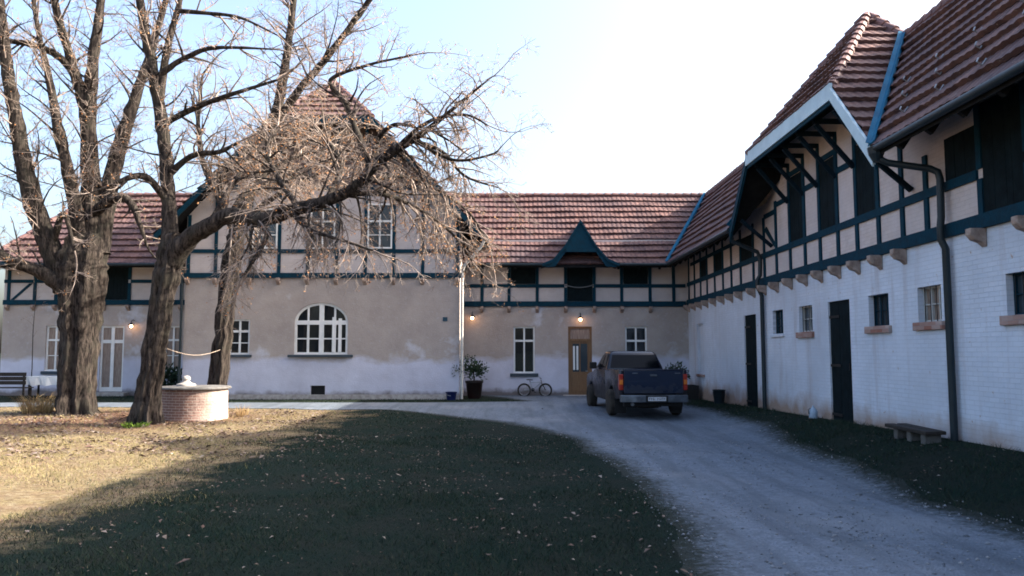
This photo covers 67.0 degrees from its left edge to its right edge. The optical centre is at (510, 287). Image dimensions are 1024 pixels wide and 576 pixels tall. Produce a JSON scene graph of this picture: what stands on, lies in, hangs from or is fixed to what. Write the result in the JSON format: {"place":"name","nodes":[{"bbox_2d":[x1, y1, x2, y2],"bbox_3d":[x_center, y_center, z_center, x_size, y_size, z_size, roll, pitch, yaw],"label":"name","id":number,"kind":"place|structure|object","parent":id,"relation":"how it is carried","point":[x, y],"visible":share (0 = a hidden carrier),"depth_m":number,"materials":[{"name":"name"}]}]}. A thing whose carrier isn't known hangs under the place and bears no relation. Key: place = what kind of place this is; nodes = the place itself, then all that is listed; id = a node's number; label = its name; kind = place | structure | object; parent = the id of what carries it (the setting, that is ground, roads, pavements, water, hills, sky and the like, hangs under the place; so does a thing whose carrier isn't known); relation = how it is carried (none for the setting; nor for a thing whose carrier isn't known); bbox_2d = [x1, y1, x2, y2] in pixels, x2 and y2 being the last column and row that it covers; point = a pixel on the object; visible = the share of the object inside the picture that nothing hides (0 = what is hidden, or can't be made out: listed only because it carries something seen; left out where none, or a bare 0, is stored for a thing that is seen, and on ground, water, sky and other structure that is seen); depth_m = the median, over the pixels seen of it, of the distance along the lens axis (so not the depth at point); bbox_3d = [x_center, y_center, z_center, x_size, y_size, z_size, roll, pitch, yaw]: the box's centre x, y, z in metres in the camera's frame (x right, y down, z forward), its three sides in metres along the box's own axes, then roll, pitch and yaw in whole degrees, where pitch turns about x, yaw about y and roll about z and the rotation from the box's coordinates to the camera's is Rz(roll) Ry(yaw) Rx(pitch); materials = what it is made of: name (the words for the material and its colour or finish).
{"place":"outdoors","nodes":[
{"label":"outdoors","id":0,"kind":"place"},
{"bbox_2d":[0,0,939,353],"label":"sky","id":1,"kind":"structure","parent":0,"point":[640,96],"materials":[{"name":"white"}]},
{"bbox_2d":[0,354,1023,575],"bbox_3d":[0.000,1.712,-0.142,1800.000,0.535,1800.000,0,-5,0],"label":"ground","id":2,"kind":"structure","parent":0,"point":[21,498],"depth_m":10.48,"materials":[{"name":"green plant"}]},
{"bbox_2d":[0,372,33,399],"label":"garden bench","id":3,"kind":"object","parent":2,"relation":"on","point":[23,382],"visible":0.89,"depth_m":29.52,"materials":[{"name":"brown wood"}]},
{"bbox_2d":[14,244,45,386],"bbox_3d":[-19.403,1.205,30.990,0.971,6.116,1.416,0,-5,0],"label":"sapling","id":4,"kind":"object","parent":2,"relation":"on","point":[33,317],"visible":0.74,"depth_m":31.12,"materials":[{"name":"brown plant"}]},
{"bbox_2d":[9,392,56,414],"bbox_3d":[-14.892,3.623,24.403,1.797,0.681,1.886,0,-5,0],"label":"dry grass clump","id":5,"kind":"object","parent":2,"relation":"on","point":[40,406],"visible":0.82,"depth_m":24.17,"materials":[{"name":"brown plant"}]},
{"bbox_2d":[28,385,39,398],"bbox_3d":[-18.275,3.954,30.678,1.450,0.860,0.800,0,-5,0],"label":"table","id":6,"kind":"object","parent":2,"relation":"on","point":[38,389],"visible":0.17,"depth_m":30.93,"materials":[{"name":"brown wood"}]},
{"bbox_2d":[25,376,56,385],"bbox_3d":[-18.275,3.688,30.681,1.569,0.370,0.920,0,-5,0],"label":"tablecloth","id":7,"kind":"object","parent":6,"relation":"on","point":[40,380],"visible":0.58,"depth_m":30.27,"materials":[{"name":"white fabric"}]},
{"bbox_2d":[0,0,191,415],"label":"tree","id":8,"kind":"object","parent":2,"relation":"on","point":[71,273],"visible":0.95,"depth_m":24.27,"materials":[{"name":"brown plant"}]},
{"bbox_2d":[0,192,191,395],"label":"wing","id":9,"kind":"structure","parent":2,"relation":"on","point":[130,263],"depth_m":32.59,"materials":[{"name":"beige paint"}]},
{"bbox_2d":[40,326,59,373],"bbox_3d":[-19.150,2.602,32.526,1.000,2.020,0.260,0,-5,0],"label":"window","id":10,"kind":"structure","parent":9,"relation":"in","point":[53,333],"depth_m":32.59,"materials":[{"name":"white paint"}]},
{"bbox_2d":[99,326,124,391],"bbox_3d":[-16.750,2.971,32.566,1.000,2.750,0.080,0,-5,0],"label":"door","id":11,"kind":"structure","parent":9,"relation":"in","point":[112,337],"depth_m":32.55,"materials":[{"name":"white paint"}]},
{"bbox_2d":[106,268,128,299],"bbox_3d":[-16.625,-0.425,32.756,0.910,1.850,0.052,0,-5,0],"label":"loft door","id":12,"kind":"structure","parent":9,"relation":"in","point":[117,289],"depth_m":32.71,"materials":[{"name":"black wood"}]},
{"bbox_2d":[165,326,178,373],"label":"window","id":13,"kind":"structure","parent":9,"relation":"in","point":[173,343],"depth_m":32.61,"materials":[{"name":"white paint"}]},
{"bbox_2d":[119,421,152,427],"bbox_3d":[-9.770,3.553,20.134,0.710,0.176,0.760,-4,-6,38],"label":"weed","id":14,"kind":"object","parent":2,"relation":"on","point":[128,424],"visible":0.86,"depth_m":20.02,"materials":[{"name":"green plant"}]},
{"bbox_2d":[162,362,181,385],"bbox_3d":[-13.959,3.716,31.398,1.538,1.468,1.537,0,-5,0],"label":"shrub","id":15,"kind":"object","parent":2,"relation":"on","point":[171,378],"visible":0.47,"depth_m":31.33,"materials":[{"name":"green plant"}]},
{"bbox_2d":[0,406,360,573],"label":"dry grass","id":16,"kind":"structure","parent":2,"relation":"on","point":[83,452],"depth_m":14.90,"materials":[{"name":"beige plant"}]},
{"bbox_2d":[162,376,231,421],"bbox_3d":[-9.150,3.194,22.413,2.000,1.310,2.000,0,-5,0],"label":"brick well","id":17,"kind":"object","parent":2,"relation":"on","point":[185,399],"visible":0.94,"depth_m":21.64,"materials":[{"name":"brick"}]},
{"bbox_2d":[235,405,249,416],"bbox_3d":[-7.951,3.650,23.098,0.637,0.426,0.643,-2,-5,22],"label":"weed","id":18,"kind":"object","parent":2,"relation":"on","point":[240,413],"visible":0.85,"depth_m":23.02,"materials":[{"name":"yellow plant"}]},
{"bbox_2d":[171,0,403,384],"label":"tree","id":19,"kind":"object","parent":2,"relation":"on","point":[219,366],"visible":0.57,"depth_m":25.68,"materials":[{"name":"brown plant"}]},
{"bbox_2d":[166,348,218,355],"bbox_3d":[-9.285,1.884,22.797,0.017,0.215,4.255,0,-5,-2],"label":"rope","id":20,"kind":"object","parent":19,"relation":"attached to","point":[189,354],"visible":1,"depth_m":22.34,"materials":[{"name":"beige fabric"}]},
{"bbox_2d":[53,0,553,424],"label":"tree","id":21,"kind":"object","parent":2,"relation":"on","point":[176,248],"visible":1,"depth_m":20.64,"materials":[{"name":"brown plant"}]},
{"bbox_2d":[152,80,489,399],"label":"gabled house","id":22,"kind":"structure","parent":2,"relation":"on","point":[379,339],"depth_m":30.03,"materials":[{"name":"paint"}]},
{"bbox_2d":[230,319,251,356],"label":"window","id":23,"kind":"structure","parent":22,"relation":"in","point":[240,345],"depth_m":30.03,"materials":[{"name":"white paint"}]},
{"bbox_2d":[252,209,277,248],"bbox_3d":[-9.590,-2.321,30.273,0.980,1.580,0.094,0,-5,0],"label":"window","id":24,"kind":"structure","parent":22,"relation":"in","point":[274,231],"depth_m":30.25,"materials":[{"name":"white paint"}]},
{"bbox_2d":[287,303,352,356],"bbox_3d":[-7.335,1.623,29.973,2.510,2.110,0.230,0,-5,0],"label":"window","id":25,"kind":"structure","parent":22,"relation":"in","point":[321,329],"depth_m":30.03,"materials":[{"name":"white paint"}]},
{"bbox_2d":[310,206,335,248],"bbox_3d":[-7.340,-2.371,30.277,0.980,1.680,0.094,0,-5,0],"label":"window","id":26,"kind":"structure","parent":22,"relation":"in","point":[324,214],"depth_m":30.28,"materials":[{"name":"glass"}]},
{"bbox_2d":[367,204,392,248],"bbox_3d":[-5.105,-2.421,30.281,0.970,1.780,0.094,0,-5,0],"label":"window","id":27,"kind":"structure","parent":22,"relation":"in","point":[386,242],"depth_m":30.26,"materials":[{"name":"glass"}]},
{"bbox_2d":[445,392,456,399],"bbox_3d":[-2.250,4.104,29.392,0.440,0.310,0.480,0,-5,0],"label":"plastic tub","id":28,"kind":"object","parent":2,"relation":"on","point":[450,395],"visible":0.98,"depth_m":29.25,"materials":[{"name":"blue plastic"}]},
{"bbox_2d":[452,354,489,398],"bbox_3d":[-1.654,3.458,30.303,1.703,1.745,1.180,2,-5,-24],"label":"potted plant","id":29,"kind":"object","parent":2,"relation":"on","point":[474,388],"visible":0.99,"depth_m":30.19,"materials":[{"name":"green plant"}]},
{"bbox_2d":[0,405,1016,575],"bbox_3d":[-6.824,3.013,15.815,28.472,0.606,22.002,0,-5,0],"label":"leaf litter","id":30,"kind":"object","parent":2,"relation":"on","point":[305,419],"visible":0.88,"depth_m":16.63,"materials":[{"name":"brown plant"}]},
{"bbox_2d":[517,378,551,395],"bbox_3d":[1.010,4.121,32.098,1.448,0.787,0.459,0,-5,0],"label":"bicycle","id":31,"kind":"object","parent":2,"relation":"on","point":[532,389],"visible":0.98,"depth_m":32.02,"materials":[{"name":"metal"}]},
{"bbox_2d":[449,192,702,395],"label":"wing","id":32,"kind":"structure","parent":2,"relation":"on","point":[613,248],"depth_m":32.63,"materials":[{"name":"beige paint"}]},
{"bbox_2d":[510,327,537,375],"bbox_3d":[0.580,2.667,32.531,1.180,2.090,0.240,0,-5,0],"label":"window","id":33,"kind":"structure","parent":32,"relation":"in","point":[523,337],"depth_m":32.59,"materials":[{"name":"white paint"}]},
{"bbox_2d":[565,285,593,287],"bbox_3d":[2.900,-0.070,32.617,1.213,0.148,0.043,0,-5,0],"label":"cord","id":34,"kind":"object","parent":32,"relation":"attached to","point":[579,287],"visible":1,"depth_m":32.60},
{"bbox_2d":[567,268,592,300],"bbox_3d":[2.935,-0.495,32.761,1.070,2.110,0.052,0,-5,0],"label":"loft door","id":35,"kind":"structure","parent":32,"relation":"in","point":[576,277],"depth_m":32.71,"materials":[{"name":"black wood"}]},
{"bbox_2d":[568,327,591,394],"bbox_3d":[2.930,3.054,32.534,1.000,2.860,0.130,0,-5,0],"label":"door","id":36,"kind":"structure","parent":32,"relation":"in","point":[579,338],"depth_m":32.55,"materials":[{"name":"brown wood"}]},
{"bbox_2d":[625,327,646,350],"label":"window","id":37,"kind":"structure","parent":32,"relation":"in","point":[635,337],"depth_m":32.63,"materials":[{"name":"white paint"}]},
{"bbox_2d":[712,389,725,403],"bbox_3d":[7.200,3.747,26.682,0.444,0.480,0.444,-5,-7,45],"label":"metal bin","id":38,"kind":"object","parent":2,"relation":"on","point":[719,396],"visible":0.98,"depth_m":26.52,"materials":[{"name":"metal"}]},
{"bbox_2d":[808,405,817,418],"bbox_3d":[7.215,2.958,18.431,0.196,0.310,0.216,-3,-6,34],"label":"jug","id":39,"kind":"object","parent":2,"relation":"on","point":[813,412],"visible":0.97,"depth_m":18.37,"materials":[{"name":"white plastic"}]},
{"bbox_2d":[665,0,1023,451],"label":"stable wing","id":40,"kind":"structure","parent":2,"relation":"on","point":[848,245],"depth_m":15.50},
{"bbox_2d":[696,323,704,376],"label":"window","id":41,"kind":"structure","parent":40,"relation":"in","point":[700,326],"depth_m":30.71,"materials":[{"name":"white paint"}]},
{"bbox_2d":[745,314,757,407],"bbox_3d":[7.540,2.374,24.136,0.100,3.070,1.260,0,-5,0],"label":"door","id":42,"kind":"structure","parent":40,"relation":"in","point":[750,320],"depth_m":24.19,"materials":[{"name":"black wood"}]},
{"bbox_2d":[770,310,784,336],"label":"window","id":43,"kind":"structure","parent":40,"relation":"in","point":[779,314],"depth_m":21.87,"materials":[{"name":"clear glass"}]},
{"bbox_2d":[796,305,814,337],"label":"window","id":44,"kind":"structure","parent":40,"relation":"in","point":[808,332],"depth_m":19.74,"materials":[{"name":"glass"}]},
{"bbox_2d":[829,299,853,422],"bbox_3d":[7.540,1.767,17.594,0.100,2.960,1.200,0,-5,0],"label":"door","id":45,"kind":"structure","parent":40,"relation":"in","point":[839,317],"depth_m":17.62,"materials":[{"name":"black wood"}]},
{"bbox_2d":[864,294,891,333],"bbox_3d":[7.565,0.526,15.750,0.270,0.790,1.060,0,-5,0],"label":"window","id":46,"kind":"structure","parent":40,"relation":"in","point":[881,304],"depth_m":15.87,"materials":[{"name":"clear glass"}]},
{"bbox_2d":[912,285,944,330],"bbox_3d":[7.565,0.358,13.838,0.270,0.790,0.980,0,-5,0],"label":"window","id":47,"kind":"structure","parent":40,"relation":"in","point":[932,294],"depth_m":13.94,"materials":[{"name":"glass"}]},
{"bbox_2d":[979,83,1023,211],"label":"loft door","id":48,"kind":"structure","parent":40,"relation":"in","point":[1000,119],"depth_m":11.75,"materials":[{"name":"black wood"}]},
{"bbox_2d":[999,272,1023,325],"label":"window","id":49,"kind":"structure","parent":40,"relation":"in","point":[1018,278],"depth_m":11.59,"materials":[{"name":"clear glass"}]},
{"bbox_2d":[885,423,945,443],"bbox_3d":[6.876,2.502,13.141,0.371,0.303,1.301,0,-5,-2],"label":"bench","id":50,"kind":"object","parent":2,"relation":"on","point":[912,432],"visible":0.83,"depth_m":13.06,"materials":[{"name":"brown wood"}]},
{"bbox_2d":[0,395,1023,575],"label":"driveway","id":51,"kind":"structure","parent":0,"point":[686,422],"depth_m":10.54,"materials":[{"name":"grey gravel"}]},
{"bbox_2d":[586,351,687,414],"bbox_3d":[3.926,2.997,24.913,2.340,1.927,5.876,0,-5,-4],"label":"pickup truck","id":52,"kind":"object","parent":51,"relation":"on","point":[619,381],"visible":1,"depth_m":22.55,"materials":[{"name":"blue paint"}]},
{"bbox_2d":[687,385,698,399],"bbox_3d":[6.800,4.101,30.420,1.060,0.560,0.750,0,-5,0],"label":"planter box","id":53,"kind":"object","parent":51,"relation":"on","point":[692,392],"visible":0.41,"depth_m":30.05,"materials":[{"name":"black wood"}]},
{"bbox_2d":[665,361,690,379],"bbox_3d":[6.524,3.411,30.563,1.169,1.080,1.114,0,-5,0],"label":"shrub","id":54,"kind":"object","parent":53,"relation":"in","point":[679,365],"visible":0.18,"depth_m":30.48,"materials":[{"name":"green plant"}]}
]}

